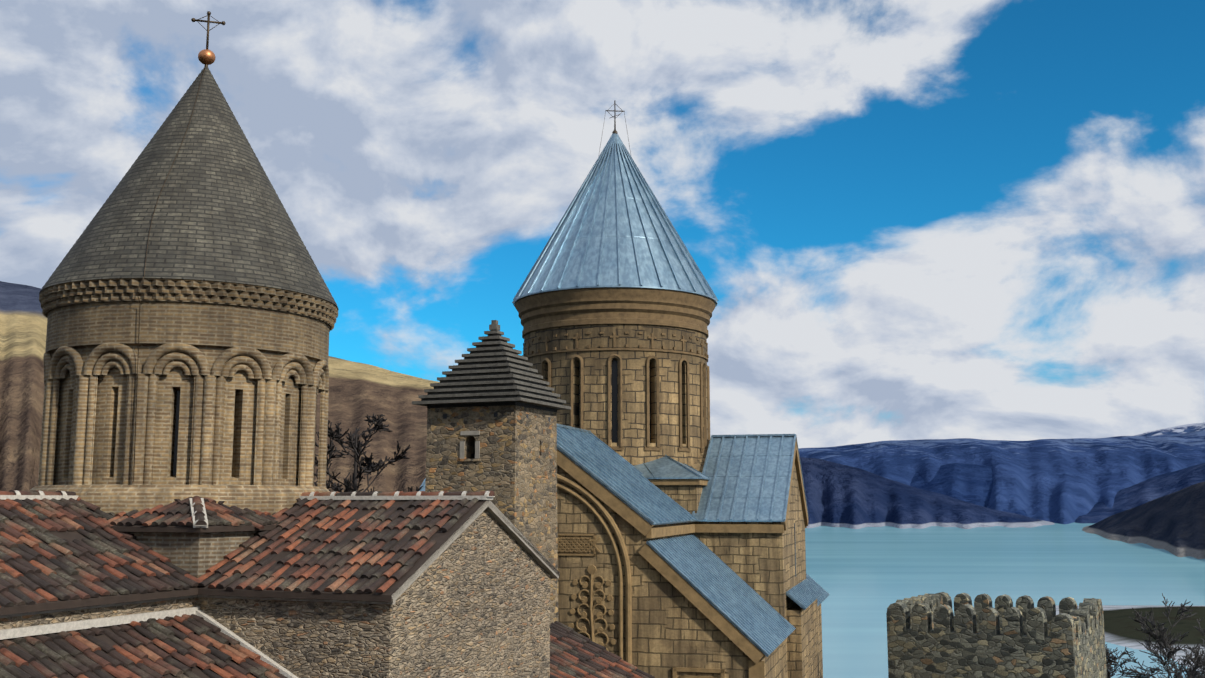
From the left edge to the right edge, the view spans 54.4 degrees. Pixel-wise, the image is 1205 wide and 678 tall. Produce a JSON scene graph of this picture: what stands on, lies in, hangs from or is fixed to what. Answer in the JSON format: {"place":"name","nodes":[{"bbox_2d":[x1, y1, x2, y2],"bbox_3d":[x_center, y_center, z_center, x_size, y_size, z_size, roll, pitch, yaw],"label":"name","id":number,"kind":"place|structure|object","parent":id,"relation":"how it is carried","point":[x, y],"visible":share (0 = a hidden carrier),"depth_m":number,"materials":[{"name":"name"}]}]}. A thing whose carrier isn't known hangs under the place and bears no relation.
{"place":"outdoors","nodes":[
{"label":"outdoors","id":0,"kind":"place"},
{"bbox_2d":[0,281,439,492],"bbox_3d":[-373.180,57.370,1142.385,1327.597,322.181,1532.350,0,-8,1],"label":"hill","id":1,"kind":"structure","parent":0,"point":[358,392],"depth_m":1010.68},
{"bbox_2d":[314,414,422,492],"bbox_3d":[-6.425,7.255,27.822,5.660,11.077,5.666,-3,-9,21],"label":"tree","id":2,"kind":"object","parent":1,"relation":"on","point":[369,467],"visible":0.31,"depth_m":28.45,"materials":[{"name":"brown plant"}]},
{"bbox_2d":[0,0,1204,447],"label":"sky","id":3,"kind":"structure","parent":0,"point":[903,219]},
{"bbox_2d":[800,457,1054,528],"bbox_3d":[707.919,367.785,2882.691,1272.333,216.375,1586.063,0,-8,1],"label":"hill","id":4,"kind":"structure","parent":0,"point":[839,495],"depth_m":2762.11,"materials":[{"name":"blue stone"}]},
{"bbox_2d":[910,463,1026,515],"bbox_3d":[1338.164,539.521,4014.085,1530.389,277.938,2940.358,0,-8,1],"label":"mountain spur","id":5,"kind":"structure","parent":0,"point":[971,483],"depth_m":4103.41,"materials":[{"name":"blue stone"}]},
{"bbox_2d":[886,592,1106,677],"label":"fort tower","id":6,"kind":"structure","parent":0,"point":[931,636],"depth_m":38.80,"materials":[{"name":"grey stone"}]},
{"bbox_2d":[798,430,1204,523],"bbox_3d":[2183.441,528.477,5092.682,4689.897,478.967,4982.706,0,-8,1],"label":"mountain","id":7,"kind":"structure","parent":0,"point":[1064,481],"depth_m":5118.41,"materials":[{"name":"blue stone"}]},
{"bbox_2d":[805,522,1204,677],"bbox_3d":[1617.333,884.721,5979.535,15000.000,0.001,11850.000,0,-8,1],"label":"lake","id":8,"kind":"structure","parent":0,"point":[865,577],"depth_m":851.00,"materials":[{"name":"blue liquid"}]},
{"bbox_2d":[1056,605,1204,670],"bbox_3d":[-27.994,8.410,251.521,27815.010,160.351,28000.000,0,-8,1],"label":"ground","id":9,"kind":"structure","parent":0,"point":[1120,625],"depth_m":459.60,"materials":[{"name":"soil"}]},
{"bbox_2d":[0,510,549,677],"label":"church walls","id":10,"kind":"structure","parent":9,"relation":"on","point":[473,600],"depth_m":15.80,"materials":[{"name":"grey stone"}]},
{"bbox_2d":[30,278,337,515],"bbox_3d":[-6.801,1.178,19.293,4.677,3.600,4.677,-3,-9,22],"label":"church drum","id":11,"kind":"object","parent":10,"relation":"on","point":[231,385],"visible":0.9,"depth_m":17.45,"materials":[{"name":"beige stone"}]},
{"bbox_2d":[39,66,338,312],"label":"conical roof","id":12,"kind":"structure","parent":11,"relation":"on","point":[220,214],"depth_m":18.38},
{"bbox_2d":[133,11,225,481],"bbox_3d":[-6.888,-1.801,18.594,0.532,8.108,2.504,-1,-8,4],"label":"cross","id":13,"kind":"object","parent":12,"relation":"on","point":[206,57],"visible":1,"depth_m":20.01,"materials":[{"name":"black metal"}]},
{"bbox_2d":[0,500,559,617],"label":"roof edge trim","id":14,"kind":"structure","parent":10,"relation":"attached to","point":[492,511],"depth_m":15.60,"materials":[{"name":"stone"}]},
{"bbox_2d":[0,490,654,677],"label":"tiled roof","id":15,"kind":"structure","parent":10,"relation":"on","point":[63,549],"depth_m":15.43,"materials":[{"name":"brown tile"}]},
{"bbox_2d":[425,405,557,623],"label":"tower walls","id":16,"kind":"structure","parent":9,"relation":"on","point":[507,454],"depth_m":27.20,"materials":[{"name":"brown stone"}]},
{"bbox_2d":[412,320,570,411],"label":"tower roof","id":17,"kind":"structure","parent":16,"relation":"on","point":[492,368],"depth_m":27.56,"materials":[{"name":"stone"}]},
{"bbox_2d":[557,440,822,677],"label":"church walls","id":18,"kind":"structure","parent":9,"relation":"on","point":[672,626],"depth_m":31.47,"materials":[{"name":"beige stone"}]},
{"bbox_2d":[515,287,714,452],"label":"drum moldings","id":19,"kind":"structure","parent":18,"relation":"on","point":[615,305],"depth_m":39.50,"materials":[{"name":"beige stone"}]},
{"bbox_2d":[512,133,718,306],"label":"conical roof","id":20,"kind":"structure","parent":19,"relation":"on","point":[615,227],"depth_m":40.81,"materials":[{"name":"metal"}]},
{"bbox_2d":[599,101,630,152],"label":"cross","id":21,"kind":"object","parent":20,"relation":"on","point":[614,117],"visible":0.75,"depth_m":43.63,"materials":[{"name":"metal"}]},
{"bbox_2d":[524,324,707,466],"bbox_3d":[0.464,2.320,42.168,6.600,4.850,6.600,-2,-8,15],"label":"church drum","id":22,"kind":"object","parent":18,"relation":"on","point":[634,452],"visible":0.46,"depth_m":39.30,"materials":[{"name":"stone"}]},
{"bbox_2d":[419,424,829,656],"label":"metal roof","id":23,"kind":"structure","parent":18,"relation":"on","point":[747,477],"depth_m":36.56,"materials":[{"name":"blue metal"}]},
{"bbox_2d":[557,440,807,677],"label":"stone trim","id":24,"kind":"structure","parent":18,"relation":"attached to","point":[702,604],"depth_m":31.21,"materials":[{"name":"brown stone"}]},
{"bbox_2d":[794,523,795,576],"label":"dark church windows","id":25,"kind":"structure","parent":18,"relation":"in","point":[795,549],"depth_m":39.80,"materials":[{"name":"black"}]},
{"bbox_2d":[1105,644,1144,677],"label":"shrub","id":26,"kind":"object","parent":9,"relation":"on","point":[1109,660],"visible":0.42,"depth_m":49.60,"materials":[{"name":"grey plant"}]},
{"bbox_2d":[1116,618,1204,677],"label":"shrub","id":27,"kind":"object","parent":9,"relation":"on","point":[1157,669],"visible":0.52,"depth_m":49.24,"materials":[{"name":"black plant"}]},
{"bbox_2d":[1129,593,1204,677],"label":"bare tree","id":28,"kind":"object","parent":9,"relation":"on","point":[1199,660],"visible":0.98,"depth_m":45.75,"materials":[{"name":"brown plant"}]},
{"bbox_2d":[1175,668,1204,677],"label":"shrub","id":29,"kind":"object","parent":9,"relation":"on","point":[1190,676],"visible":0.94,"depth_m":45.44,"materials":[{"name":"black plant"}]},
{"bbox_2d":[1075,463,1204,522],"bbox_3d":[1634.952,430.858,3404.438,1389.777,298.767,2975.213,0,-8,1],"label":"hill","id":30,"kind":"structure","parent":0,"point":[1146,491],"depth_m":3479.07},
{"bbox_2d":[1082,481,1204,558],"bbox_3d":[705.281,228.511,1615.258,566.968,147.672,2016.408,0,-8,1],"label":"hill","id":31,"kind":"structure","parent":0,"point":[1173,523],"depth_m":1506.85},
{"bbox_2d":[1134,423,1204,435],"bbox_3d":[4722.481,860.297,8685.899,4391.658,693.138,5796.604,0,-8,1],"label":"mountain","id":32,"kind":"structure","parent":0,"point":[1185,428],"depth_m":9695.00,"materials":[{"name":"white snow"}]}
]}

